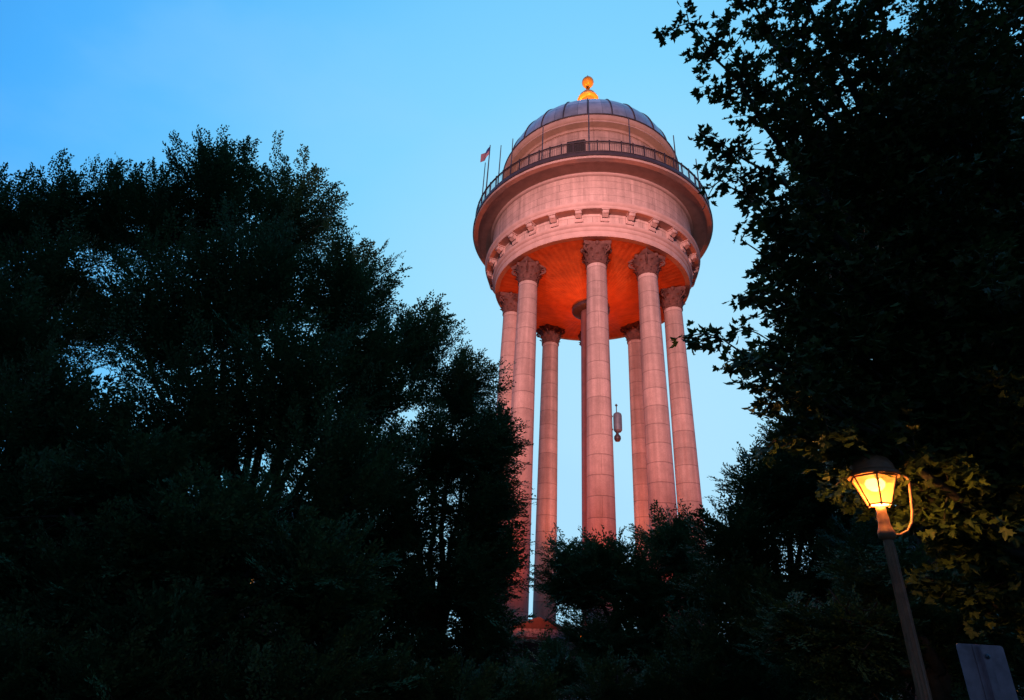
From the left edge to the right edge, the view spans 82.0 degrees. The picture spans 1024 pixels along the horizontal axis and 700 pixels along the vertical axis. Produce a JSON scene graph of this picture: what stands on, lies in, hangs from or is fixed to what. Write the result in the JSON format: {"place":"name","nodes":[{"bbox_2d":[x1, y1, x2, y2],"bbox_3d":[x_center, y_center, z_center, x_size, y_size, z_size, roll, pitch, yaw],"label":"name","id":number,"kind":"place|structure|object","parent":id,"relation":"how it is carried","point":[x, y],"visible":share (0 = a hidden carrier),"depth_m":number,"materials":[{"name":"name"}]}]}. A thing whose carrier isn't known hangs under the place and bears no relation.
{"place":"outdoors","nodes":[
{"label":"outdoors","id":0,"kind":"place"},
{"bbox_2d":[0,0,1023,637],"label":"sky","id":1,"kind":"structure","parent":0,"point":[402,101],"materials":[{"name":"blue"}]},
{"bbox_2d":[473,75,712,691],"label":"water tower","id":2,"kind":"structure","parent":0,"point":[593,227],"depth_m":40.44,"materials":[{"name":"stone"}]},
{"label":"ground","id":3,"kind":"structure","parent":0,"visible":0},
{"bbox_2d":[0,148,168,548],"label":"tree","id":4,"kind":"object","parent":3,"relation":"on","point":[43,405],"visible":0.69,"depth_m":15.97,"materials":[{"name":"green plant"}]},
{"bbox_2d":[0,419,422,699],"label":"understorey tree","id":5,"kind":"object","parent":3,"relation":"on","point":[162,555],"visible":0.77,"depth_m":11.26,"materials":[{"name":"green plant"}]},
{"bbox_2d":[53,124,469,617],"bbox_3d":[-9.568,0.362,18.027,16.092,18.194,7.816,3,-27,0],"label":"tree","id":6,"kind":"object","parent":3,"relation":"on","point":[172,318],"visible":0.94,"depth_m":17.20,"materials":[{"name":"green plant"}]},
{"bbox_2d":[289,340,548,688],"bbox_3d":[-3.051,4.768,19.125,8.786,12.232,5.631,3,-27,0],"label":"tree","id":7,"kind":"object","parent":3,"relation":"on","point":[481,557],"visible":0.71,"depth_m":18.29,"materials":[{"name":"green plant"}]},
{"bbox_2d":[330,642,566,699],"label":"shrub","id":8,"kind":"object","parent":3,"relation":"on","point":[488,683],"visible":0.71,"depth_m":11.02,"materials":[{"name":"green plant"}]},
{"bbox_2d":[505,498,725,699],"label":"tree","id":9,"kind":"object","parent":3,"relation":"on","point":[634,591],"visible":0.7,"depth_m":20.74,"materials":[{"name":"green plant"}]},
{"bbox_2d":[563,640,814,699],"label":"shrub","id":10,"kind":"object","parent":3,"relation":"on","point":[671,681],"visible":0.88,"depth_m":14.53,"materials":[{"name":"green plant"}]},
{"bbox_2d":[650,411,909,699],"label":"tree","id":11,"kind":"object","parent":3,"relation":"on","point":[768,513],"visible":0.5,"depth_m":17.17,"materials":[{"name":"green plant"}]},
{"bbox_2d":[652,0,1023,642],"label":"maple tree","id":12,"kind":"object","parent":3,"relation":"on","point":[943,251],"visible":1,"depth_m":6.73,"materials":[{"name":"green plant"}]},
{"bbox_2d":[728,536,1023,699],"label":"understorey tree","id":13,"kind":"object","parent":3,"relation":"on","point":[838,644],"visible":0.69,"depth_m":9.02,"materials":[{"name":"green plant"}]},
{"bbox_2d":[735,507,1023,699],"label":"tree","id":14,"kind":"object","parent":3,"relation":"on","point":[861,535],"visible":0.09,"depth_m":14.49,"materials":[{"name":"green plant"}]},
{"bbox_2d":[846,450,932,699],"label":"street lamp","id":15,"kind":"object","parent":3,"relation":"on","point":[874,492],"visible":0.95,"depth_m":5.51,"materials":[{"name":"black metal"}]},
{"bbox_2d":[755,0,1023,699],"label":"tree","id":16,"kind":"object","parent":3,"relation":"on","point":[842,233],"visible":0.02,"depth_m":15.38,"materials":[{"name":"green plant"}]},
{"label":"footpath","id":17,"kind":"structure","parent":0,"visible":0},
{"bbox_2d":[956,643,1017,699],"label":"road sign","id":18,"kind":"object","parent":17,"relation":"on","point":[986,672],"visible":1,"depth_m":3.83,"materials":[{"name":"grey metal"}]}
]}

